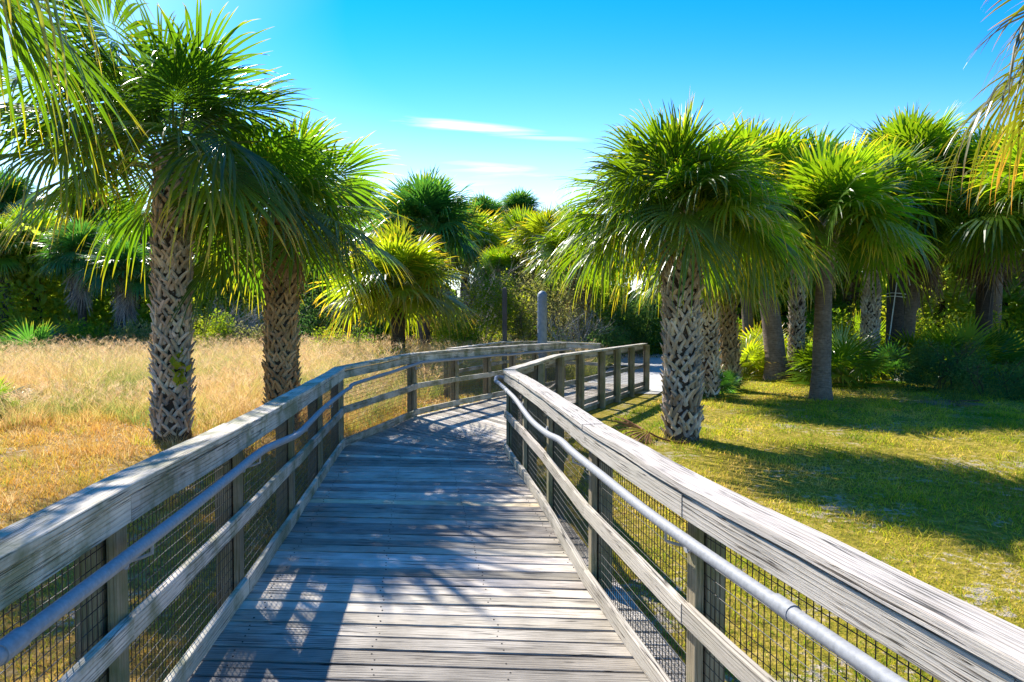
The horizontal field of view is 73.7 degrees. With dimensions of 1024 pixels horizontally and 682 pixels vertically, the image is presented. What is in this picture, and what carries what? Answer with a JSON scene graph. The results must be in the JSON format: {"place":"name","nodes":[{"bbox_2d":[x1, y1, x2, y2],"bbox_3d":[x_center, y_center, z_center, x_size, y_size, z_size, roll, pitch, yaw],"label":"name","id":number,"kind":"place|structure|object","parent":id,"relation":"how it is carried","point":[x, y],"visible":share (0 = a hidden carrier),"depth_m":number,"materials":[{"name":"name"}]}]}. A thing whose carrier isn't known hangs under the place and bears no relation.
{"place":"outdoors","nodes":[
{"label":"outdoors","id":0,"kind":"place"},
{"bbox_2d":[0,381,505,681],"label":"dry grass","id":1,"kind":"structure","parent":0,"point":[65,434],"depth_m":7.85,"materials":[{"name":"yellow plant"}]},
{"bbox_2d":[0,331,532,433],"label":"meadow grass","id":2,"kind":"structure","parent":0,"point":[112,407],"depth_m":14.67,"materials":[{"name":"beige plant"}]},
{"bbox_2d":[302,341,610,379],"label":"fringe grass","id":3,"kind":"structure","parent":0,"point":[569,371],"depth_m":20.17,"materials":[{"name":"plant"}]},
{"bbox_2d":[304,338,596,367],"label":"seed plumes","id":4,"kind":"object","parent":3,"relation":"attached to","point":[430,347],"visible":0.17,"depth_m":20.92,"materials":[{"name":"beige plant"}]},
{"bbox_2d":[0,353,1023,681],"bbox_3d":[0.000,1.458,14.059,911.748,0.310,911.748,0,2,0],"label":"ground","id":5,"kind":"structure","parent":0,"point":[978,571],"depth_m":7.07,"materials":[{"name":"plant"}]},
{"bbox_2d":[0,376,43,415],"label":"palmetto","id":6,"kind":"object","parent":5,"relation":"on","point":[3,389],"visible":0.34,"depth_m":12.66,"materials":[{"name":"green plant"}]},
{"bbox_2d":[0,163,54,325],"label":"background palm","id":7,"kind":"object","parent":5,"relation":"on","point":[12,192],"visible":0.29,"depth_m":47.56,"materials":[{"name":"green plant"}]},
{"bbox_2d":[0,215,55,334],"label":"background palm","id":8,"kind":"object","parent":5,"relation":"on","point":[5,262],"visible":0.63,"depth_m":28.64,"materials":[{"name":"green plant"}]},
{"bbox_2d":[1,203,69,319],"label":"background palm","id":9,"kind":"object","parent":5,"relation":"on","point":[8,215],"visible":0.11,"depth_m":30.45,"materials":[{"name":"green plant"}]},
{"bbox_2d":[0,313,97,359],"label":"palmetto","id":10,"kind":"object","parent":5,"relation":"on","point":[39,334],"visible":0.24,"depth_m":23.73,"materials":[{"name":"green plant"}]},
{"bbox_2d":[29,215,122,334],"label":"background palm","id":11,"kind":"object","parent":5,"relation":"on","point":[66,254],"visible":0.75,"depth_m":27.94,"materials":[{"name":"green plant"}]},
{"bbox_2d":[40,174,113,227],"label":"background palm","id":12,"kind":"object","parent":5,"relation":"on","point":[71,210],"visible":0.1,"depth_m":43.91,"materials":[{"name":"green plant"}]},
{"bbox_2d":[50,313,108,350],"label":"shrub","id":13,"kind":"object","parent":5,"relation":"on","point":[70,327],"visible":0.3,"depth_m":24.98,"materials":[{"name":"green plant"}]},
{"bbox_2d":[0,0,163,205],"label":"sabal palm","id":14,"kind":"object","parent":5,"relation":"on","point":[49,41],"visible":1,"depth_m":5.28,"materials":[{"name":"green plant"}]},
{"bbox_2d":[67,317,149,354],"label":"shrub","id":15,"kind":"object","parent":5,"relation":"on","point":[102,335],"visible":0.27,"depth_m":25.45,"materials":[{"name":"green plant"}]},
{"bbox_2d":[68,234,151,345],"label":"background palm","id":16,"kind":"object","parent":5,"relation":"on","point":[126,304],"visible":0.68,"depth_m":26.46,"materials":[{"name":"green plant"}]},
{"bbox_2d":[71,191,150,239],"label":"background palm","id":17,"kind":"object","parent":5,"relation":"on","point":[93,215],"visible":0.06,"depth_m":43.90,"materials":[{"name":"green plant"}]},
{"bbox_2d":[97,208,150,332],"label":"background palm","id":18,"kind":"object","parent":5,"relation":"on","point":[125,221],"visible":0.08,"depth_m":30.23,"materials":[{"name":"green plant"}]},
{"bbox_2d":[104,318,152,356],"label":"shrub","id":19,"kind":"object","parent":5,"relation":"on","point":[131,328],"visible":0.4,"depth_m":25.18,"materials":[{"name":"green plant"}]},
{"bbox_2d":[0,0,358,442],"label":"sabal palm","id":20,"kind":"object","parent":5,"relation":"on","point":[176,69],"visible":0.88,"depth_m":9.48,"materials":[{"name":"green plant"}]},
{"bbox_2d":[169,347,191,388],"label":"climbing vine","id":21,"kind":"object","parent":20,"relation":"attached to","point":[175,364],"visible":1,"depth_m":9.95,"materials":[{"name":"green plant"}]},
{"bbox_2d":[192,305,238,352],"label":"shrub","id":22,"kind":"object","parent":5,"relation":"on","point":[210,330],"visible":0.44,"depth_m":26.40,"materials":[{"name":"green plant"}]},
{"bbox_2d":[192,225,252,312],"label":"background palm","id":23,"kind":"object","parent":5,"relation":"on","point":[225,252],"visible":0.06,"depth_m":31.98,"materials":[{"name":"green plant"}]},
{"bbox_2d":[193,287,264,346],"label":"bare bush","id":24,"kind":"object","parent":5,"relation":"on","point":[252,324],"visible":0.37,"depth_m":27.29,"materials":[{"name":"plant"}]},
{"bbox_2d":[213,284,263,343],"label":"shrub","id":25,"kind":"object","parent":5,"relation":"on","point":[232,309],"visible":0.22,"depth_m":28.75,"materials":[{"name":"green plant"}]},
{"bbox_2d":[225,319,264,353],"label":"shrub","id":26,"kind":"object","parent":5,"relation":"on","point":[257,335],"visible":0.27,"depth_m":26.24,"materials":[{"name":"green plant"}]},
{"bbox_2d":[134,108,414,424],"bbox_3d":[-3.974,-1.185,11.511,4.549,5.722,4.682,0,2,0],"label":"sabal palm","id":27,"kind":"object","parent":5,"relation":"on","point":[282,279],"visible":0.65,"depth_m":11.23,"materials":[{"name":"green plant"}]},
{"bbox_2d":[297,269,367,345],"bbox_3d":[-8.702,-1.106,29.362,4.898,3.904,3.706,2,3,39],"label":"shrub","id":28,"kind":"object","parent":5,"relation":"on","point":[306,327],"visible":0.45,"depth_m":29.00,"materials":[{"name":"green plant"}]},
{"bbox_2d":[309,317,376,354],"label":"tall grass","id":29,"kind":"structure","parent":5,"relation":"on","point":[329,333],"depth_m":24.94,"materials":[{"name":"green plant"}]},
{"bbox_2d":[327,173,385,240],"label":"background palm","id":30,"kind":"object","parent":5,"relation":"on","point":[365,204],"visible":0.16,"depth_m":50.39,"materials":[{"name":"green plant"}]},
{"bbox_2d":[332,216,388,351],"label":"background palm","id":31,"kind":"object","parent":5,"relation":"on","point":[369,251],"visible":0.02,"depth_m":32.12,"materials":[{"name":"green plant"}]},
{"bbox_2d":[364,339,417,360],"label":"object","id":32,"kind":"object","parent":5,"relation":"on","point":[398,347],"visible":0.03,"depth_m":20.18,"materials":[{"name":"green plant"}]},
{"bbox_2d":[308,217,482,354],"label":"background palm","id":33,"kind":"object","parent":5,"relation":"on","point":[417,297],"visible":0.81,"depth_m":19.67,"materials":[{"name":"green plant"}]},
{"bbox_2d":[349,164,498,350],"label":"background palm","id":34,"kind":"object","parent":5,"relation":"on","point":[428,206],"visible":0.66,"depth_m":25.96,"materials":[{"name":"green plant"}]},
{"bbox_2d":[187,382,684,681],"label":"boardwalk deck","id":35,"kind":"structure","parent":5,"relation":"on","point":[426,547],"depth_m":4.30,"materials":[{"name":"grey wood"}]},
{"bbox_2d":[0,342,574,681],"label":"wooden railing","id":36,"kind":"object","parent":35,"relation":"on","point":[85,529],"visible":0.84,"depth_m":3.17,"materials":[{"name":"grey wood"}]},
{"bbox_2d":[494,343,1023,681],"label":"wooden railing","id":37,"kind":"object","parent":35,"relation":"on","point":[938,634],"visible":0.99,"depth_m":2.79,"materials":[{"name":"grey wood"}]},
{"bbox_2d":[410,249,491,350],"bbox_3d":[-2.622,-1.471,26.827,4.485,4.832,3.035,2,3,43],"label":"shrub","id":38,"kind":"object","parent":5,"relation":"on","point":[431,329],"visible":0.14,"depth_m":27.16,"materials":[{"name":"green plant"}]},
{"bbox_2d":[430,308,488,349],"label":"shrub","id":39,"kind":"object","parent":5,"relation":"on","point":[463,336],"visible":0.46,"depth_m":24.30,"materials":[{"name":"green plant"}]},
{"bbox_2d":[439,198,516,295],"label":"background palm","id":40,"kind":"object","parent":5,"relation":"on","point":[496,238],"visible":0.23,"depth_m":35.83,"materials":[{"name":"green plant"}]},
{"bbox_2d":[430,238,527,344],"bbox_3d":[-1.414,-1.811,27.749,5.266,5.442,5.434,-1,2,-23],"label":"bare bush","id":41,"kind":"object","parent":5,"relation":"on","point":[480,290],"visible":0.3,"depth_m":28.58,"materials":[{"name":"plant"}]},
{"bbox_2d":[462,190,508,229],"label":"background palm","id":42,"kind":"object","parent":5,"relation":"on","point":[492,205],"visible":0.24,"depth_m":46.89,"materials":[{"name":"green plant"}]},
{"bbox_2d":[130,377,852,446],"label":"grass","id":43,"kind":"structure","parent":5,"relation":"on","point":[726,399],"depth_m":10.22,"materials":[{"name":"green plant"}]},
{"bbox_2d":[468,244,532,290],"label":"background palm","id":44,"kind":"object","parent":5,"relation":"on","point":[493,255],"visible":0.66,"depth_m":32.35,"materials":[{"name":"green plant"}]},
{"bbox_2d":[502,287,506,340],"bbox_3d":[-0.200,-0.049,18.630,0.132,2.825,0.132,0,2,0],"label":"tall post","id":45,"kind":"object","parent":5,"relation":"on","point":[504,313],"visible":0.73,"depth_m":18.54,"materials":[{"name":"grey wood"}]},
{"bbox_2d":[455,261,564,356],"bbox_3d":[-0.078,-1.218,25.898,4.512,4.399,4.521,0,2,0],"label":"shrub","id":46,"kind":"object","parent":5,"relation":"on","point":[483,306],"visible":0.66,"depth_m":25.57,"materials":[{"name":"green plant"}]},
{"bbox_2d":[0,219,1023,354],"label":"thicket","id":47,"kind":"object","parent":5,"relation":"on","point":[100,307],"visible":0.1,"depth_m":30.67,"materials":[{"name":"green plant"}]},
{"bbox_2d":[0,280,1023,354],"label":"undergrowth","id":48,"kind":"object","parent":5,"relation":"on","point":[809,323],"visible":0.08,"depth_m":28.76,"materials":[{"name":"green plant"}]},
{"bbox_2d":[489,202,551,266],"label":"background palm","id":49,"kind":"object","parent":5,"relation":"on","point":[507,223],"visible":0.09,"depth_m":41.84,"materials":[{"name":"green plant"}]},
{"bbox_2d":[499,185,544,220],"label":"background palm","id":50,"kind":"object","parent":5,"relation":"on","point":[522,198],"visible":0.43,"depth_m":48.90,"materials":[{"name":"green plant"}]},
{"bbox_2d":[444,341,603,397],"bbox_3d":[-0.099,0.701,17.446,4.937,1.311,2.030,-2,2,-37],"label":"wooden railing","id":51,"kind":"object","parent":5,"relation":"on","point":[568,345],"visible":0.35,"depth_m":18.09,"materials":[{"name":"grey wood"}]},
{"bbox_2d":[501,202,562,291],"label":"background palm","id":52,"kind":"object","parent":5,"relation":"on","point":[535,224],"visible":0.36,"depth_m":32.18,"materials":[{"name":"green plant"}]},
{"bbox_2d":[481,264,587,344],"bbox_3d":[1.065,-0.909,25.226,2.883,3.838,4.605,-2,3,-45],"label":"shrub","id":53,"kind":"object","parent":5,"relation":"on","point":[531,309],"visible":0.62,"depth_m":25.25,"materials":[{"name":"green plant"}]},
{"bbox_2d":[536,291,547,382],"bbox_3d":[0.788,0.053,17.606,0.278,2.692,0.257,1,2,36],"label":"capped post","id":54,"kind":"object","parent":5,"relation":"on","point":[541,325],"visible":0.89,"depth_m":17.49,"materials":[{"name":"metal"}]},
{"bbox_2d":[514,258,569,341],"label":"shrub","id":55,"kind":"object","parent":5,"relation":"on","point":[539,287],"visible":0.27,"depth_m":30.64,"materials":[{"name":"green plant"}]},
{"bbox_2d":[497,248,629,360],"bbox_3d":[1.974,-1.320,25.236,4.539,4.626,3.170,-1,2,-22],"label":"shrub","id":56,"kind":"object","parent":5,"relation":"on","point":[566,310],"visible":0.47,"depth_m":24.96,"materials":[{"name":"green plant"}]},
{"bbox_2d":[535,299,616,353],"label":"bare bush","id":57,"kind":"object","parent":5,"relation":"on","point":[575,332],"visible":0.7,"depth_m":23.98,"materials":[{"name":"plant"}]},
{"bbox_2d":[520,208,634,340],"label":"background palm","id":58,"kind":"object","parent":5,"relation":"on","point":[549,249],"visible":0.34,"depth_m":26.47,"materials":[{"name":"green plant"}]},
{"bbox_2d":[549,319,632,368],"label":"shrub","id":59,"kind":"object","parent":5,"relation":"on","point":[610,341],"visible":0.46,"depth_m":23.86,"materials":[{"name":"green plant"}]},
{"bbox_2d":[595,282,663,357],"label":"shrub","id":60,"kind":"object","parent":5,"relation":"on","point":[644,328],"visible":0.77,"depth_m":30.65,"materials":[{"name":"green plant"}]},
{"bbox_2d":[611,416,688,443],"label":"fallen frond","id":61,"kind":"object","parent":5,"relation":"on","point":[642,430],"visible":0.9,"depth_m":10.14,"materials":[{"name":"orange plant"}]},
{"bbox_2d":[542,91,829,441],"bbox_3d":[2.507,-1.048,10.284,4.094,5.568,4.081,0,2,0],"label":"sabal palm","id":62,"kind":"object","parent":5,"relation":"on","point":[676,206],"visible":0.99,"depth_m":9.65,"materials":[{"name":"green plant"}]},
{"bbox_2d":[626,214,795,399],"bbox_3d":[4.334,-0.923,14.965,3.729,4.899,4.042,0,2,0],"label":"sabal palm","id":63,"kind":"object","parent":5,"relation":"on","point":[711,364],"visible":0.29,"depth_m":14.82,"materials":[{"name":"green plant"}]},
{"bbox_2d":[622,138,809,390],"bbox_3d":[4.876,-1.690,16.726,4.589,6.347,4.813,0,2,0],"label":"sabal palm","id":64,"kind":"object","parent":5,"relation":"on","point":[730,355],"visible":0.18,"depth_m":16.71,"materials":[{"name":"green plant"}]},
{"bbox_2d":[702,364,743,398],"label":"palmetto","id":65,"kind":"object","parent":5,"relation":"on","point":[723,386],"visible":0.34,"depth_m":15.03,"materials":[{"name":"green plant"}]},
{"bbox_2d":[722,369,748,391],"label":"palmetto","id":66,"kind":"object","parent":5,"relation":"on","point":[734,378],"visible":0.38,"depth_m":16.46,"materials":[{"name":"green plant"}]},
{"bbox_2d":[735,280,756,337],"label":"sabal palm","id":67,"kind":"object","parent":5,"relation":"on","point":[745,317],"depth_m":25.32,"materials":[{"name":"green plant"}]},
{"bbox_2d":[718,327,792,378],"bbox_3d":[6.900,0.344,20.600,3.271,1.664,3.323,0,2,0],"label":"palmetto","id":68,"kind":"object","parent":5,"relation":"on","point":[750,349],"visible":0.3,"depth_m":20.09,"materials":[{"name":"green plant"}]},
{"bbox_2d":[696,113,823,381],"bbox_3d":[6.719,-2.576,19.423,5.796,7.920,5.007,0,2,0],"label":"sabal palm","id":69,"kind":"object","parent":5,"relation":"on","point":[774,343],"visible":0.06,"depth_m":18.86,"materials":[{"name":"green plant"}]},
{"bbox_2d":[719,321,806,368],"bbox_3d":[9.124,-0.011,25.150,4.235,2.146,4.332,1,2,32],"label":"palmetto","id":70,"kind":"object","parent":5,"relation":"on","point":[755,333],"depth_m":24.30,"materials":[{"name":"green plant"}]},
{"bbox_2d":[737,328,812,374],"bbox_3d":[8.496,0.211,21.640,3.747,1.898,3.832,1,2,32],"label":"palmetto","id":71,"kind":"object","parent":5,"relation":"on","point":[786,342],"visible":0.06,"depth_m":20.99,"materials":[{"name":"green plant"}]},
{"bbox_2d":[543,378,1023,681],"bbox_3d":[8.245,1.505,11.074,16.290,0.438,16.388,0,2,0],"label":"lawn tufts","id":72,"kind":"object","parent":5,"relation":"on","point":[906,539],"visible":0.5,"depth_m":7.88,"materials":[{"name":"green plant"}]},
{"bbox_2d":[785,338,847,378],"bbox_3d":[8.776,0.516,19.965,2.681,1.389,2.627,0,2,0],"label":"palmetto","id":73,"kind":"object","parent":5,"relation":"on","point":[803,353],"visible":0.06,"depth_m":19.71,"materials":[{"name":"green plant"}]},
{"bbox_2d":[763,121,885,376],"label":"sabal palm","id":74,"kind":"object","parent":5,"relation":"on","point":[797,329],"visible":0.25,"depth_m":19.70,"materials":[{"name":"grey plant"}]},
{"bbox_2d":[805,298,859,345],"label":"shrub","id":75,"kind":"object","parent":5,"relation":"on","point":[838,322],"visible":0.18,"depth_m":23.72,"materials":[{"name":"green plant"}]},
{"bbox_2d":[779,319,906,387],"bbox_3d":[8.891,0.339,18.566,3.638,1.856,3.600,0,2,0],"label":"palmetto","id":76,"kind":"object","parent":5,"relation":"on","point":[850,357],"visible":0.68,"depth_m":18.12,"materials":[{"name":"green plant"}]},
{"bbox_2d":[805,307,885,366],"bbox_3d":[13.157,-0.122,25.980,4.575,2.362,4.717,0,2,0],"label":"palmetto","id":77,"kind":"object","parent":5,"relation":"on","point":[881,328],"visible":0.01,"depth_m":26.22,"materials":[{"name":"green plant"}]},
{"bbox_2d":[808,259,886,325],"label":"background palm","id":78,"kind":"object","parent":5,"relation":"on","point":[852,288],"visible":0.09,"depth_m":30.72,"materials":[{"name":"green plant"}]},
{"bbox_2d":[746,128,951,400],"bbox_3d":[6.741,-1.488,14.942,4.758,6.092,4.638,0,2,0],"label":"sabal palm","id":79,"kind":"object","parent":5,"relation":"on","point":[849,194],"visible":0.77,"depth_m":14.32,"materials":[{"name":"green plant"}]},
{"bbox_2d":[808,126,980,365],"bbox_3d":[10.869,-2.537,20.676,5.406,7.794,5.907,0,2,0],"label":"sabal palm","id":80,"kind":"object","parent":5,"relation":"on","point":[870,319],"visible":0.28,"depth_m":19.61,"materials":[{"name":"green plant"}]},
{"bbox_2d":[857,339,935,382],"bbox_3d":[10.811,0.566,19.590,2.387,1.364,2.725,-2,3,-41],"label":"palmetto","id":81,"kind":"object","parent":5,"relation":"on","point":[893,350],"visible":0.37,"depth_m":19.31,"materials":[{"name":"green plant"}]},
{"bbox_2d":[854,288,944,348],"bbox_3d":[13.608,-0.495,24.297,2.988,3.081,3.554,2,3,39],"label":"shrub","id":82,"kind":"object","parent":5,"relation":"on","point":[917,326],"visible":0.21,"depth_m":23.99,"materials":[{"name":"green plant"}]},
{"bbox_2d":[846,191,958,348],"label":"sabal palm","id":83,"kind":"object","parent":5,"relation":"on","point":[898,320],"visible":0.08,"depth_m":21.16,"materials":[{"name":"green plant"}]},
{"bbox_2d":[885,257,910,339],"bbox_3d":[11.980,-1.428,21.349,0.655,2.808,0.622,0,2,0],"label":"rope","id":84,"kind":"object","parent":83,"relation":"attached to","point":[894,299],"visible":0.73,"depth_m":21.08,"materials":[{"name":"grey"}]},
{"bbox_2d":[854,107,973,338],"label":"sabal palm","id":85,"kind":"object","parent":5,"relation":"on","point":[917,320],"depth_m":24.36,"materials":[{"name":"green plant"}]},
{"bbox_2d":[837,100,1001,314],"bbox_3d":[13.204,-3.412,22.971,6.163,9.357,6.054,0,2,0],"label":"sabal palm","id":86,"kind":"object","parent":5,"relation":"on","point":[910,127],"visible":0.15,"depth_m":21.76,"materials":[{"name":"green plant"}]},
{"bbox_2d":[871,321,991,380],"bbox_3d":[12.053,0.295,20.078,3.536,1.856,3.664,0,2,0],"label":"palmetto","id":87,"kind":"object","parent":5,"relation":"on","point":[912,341],"visible":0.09,"depth_m":19.59,"materials":[{"name":"green plant"}]},
{"bbox_2d":[889,338,992,391],"bbox_3d":[10.564,0.582,16.560,2.149,1.396,1.700,0,2,0],"label":"shrub","id":88,"kind":"object","parent":5,"relation":"on","point":[931,359],"visible":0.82,"depth_m":16.63,"materials":[{"name":"green plant"}]},
{"bbox_2d":[934,238,963,326],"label":"background palm","id":89,"kind":"object","parent":5,"relation":"on","point":[942,306],"visible":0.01,"depth_m":30.65,"materials":[{"name":"green plant"}]},
{"bbox_2d":[876,311,1023,384],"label":"palmetto","id":90,"kind":"object","parent":5,"relation":"on","point":[967,330],"visible":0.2,"depth_m":19.00,"materials":[{"name":"green plant"}]},
{"bbox_2d":[904,150,998,345],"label":"sabal palm","id":91,"kind":"object","parent":5,"relation":"on","point":[910,320],"visible":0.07,"depth_m":21.84,"materials":[{"name":"green plant"}]},
{"bbox_2d":[921,399,987,406],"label":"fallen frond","id":92,"kind":"object","parent":5,"relation":"on","point":[949,403],"visible":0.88,"depth_m":14.27,"materials":[{"name":"brown plant"}]},
{"bbox_2d":[919,373,1023,401],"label":"weeds","id":93,"kind":"object","parent":5,"relation":"on","point":[960,393],"visible":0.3,"depth_m":15.59,"materials":[{"name":"green plant"}]},
{"bbox_2d":[931,292,1023,352],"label":"shrub","id":94,"kind":"object","parent":5,"relation":"on","point":[973,320],"visible":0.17,"depth_m":23.23,"materials":[{"name":"green plant"}]},
{"bbox_2d":[932,129,1023,299],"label":"sabal palm","id":95,"kind":"object","parent":5,"relation":"on","point":[996,225],"visible":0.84,"depth_m":18.11,"materials":[{"name":"green plant"}]},
{"bbox_2d":[933,123,1023,345],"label":"sabal palm","id":96,"kind":"object","parent":5,"relation":"on","point":[984,300],"visible":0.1,"depth_m":21.65,"materials":[{"name":"green plant"}]},
{"bbox_2d":[936,0,1023,210],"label":"sabal palm","id":97,"kind":"object","parent":5,"relation":"on","point":[995,96],"visible":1,"depth_m":7.56,"materials":[{"name":"green plant"}]},
{"bbox_2d":[936,355,1023,401],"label":"shrub","id":98,"kind":"object","parent":5,"relation":"on","point":[1016,379],"visible":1,"depth_m":15.30,"materials":[{"name":"green plant"}]},
{"bbox_2d":[951,321,1023,375],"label":"palmetto","id":99,"kind":"object","parent":5,"relation":"on","point":[1015,342],"visible":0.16,"depth_m":19.20,"materials":[{"name":"green plant"}]},
{"bbox_2d":[956,117,1023,334],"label":"sabal palm","id":100,"kind":"object","parent":5,"relation":"on","point":[999,299],"visible":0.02,"depth_m":24.75,"materials":[{"name":"green plant"}]},
{"bbox_2d":[970,358,1023,384],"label":"shrub","id":101,"kind":"object","parent":5,"relation":"on","point":[1002,372],"visible":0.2,"depth_m":18.10,"materials":[{"name":"green plant"}]},
{"bbox_2d":[0,0,1023,296],"label":"sky","id":102,"kind":"structure","parent":0,"point":[501,96],"materials":[{"name":"blue"}]},
{"bbox_2d":[3,379,1021,674],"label":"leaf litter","id":103,"kind":"object","parent":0,"point":[625,513],"visible":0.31,"depth_m":7.48,"materials":[{"name":"brown plant"}]},
{"bbox_2d":[588,353,663,393],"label":"path","id":104,"kind":"structure","parent":0,"point":[656,384],"depth_m":21.02,"materials":[{"name":"concrete"}]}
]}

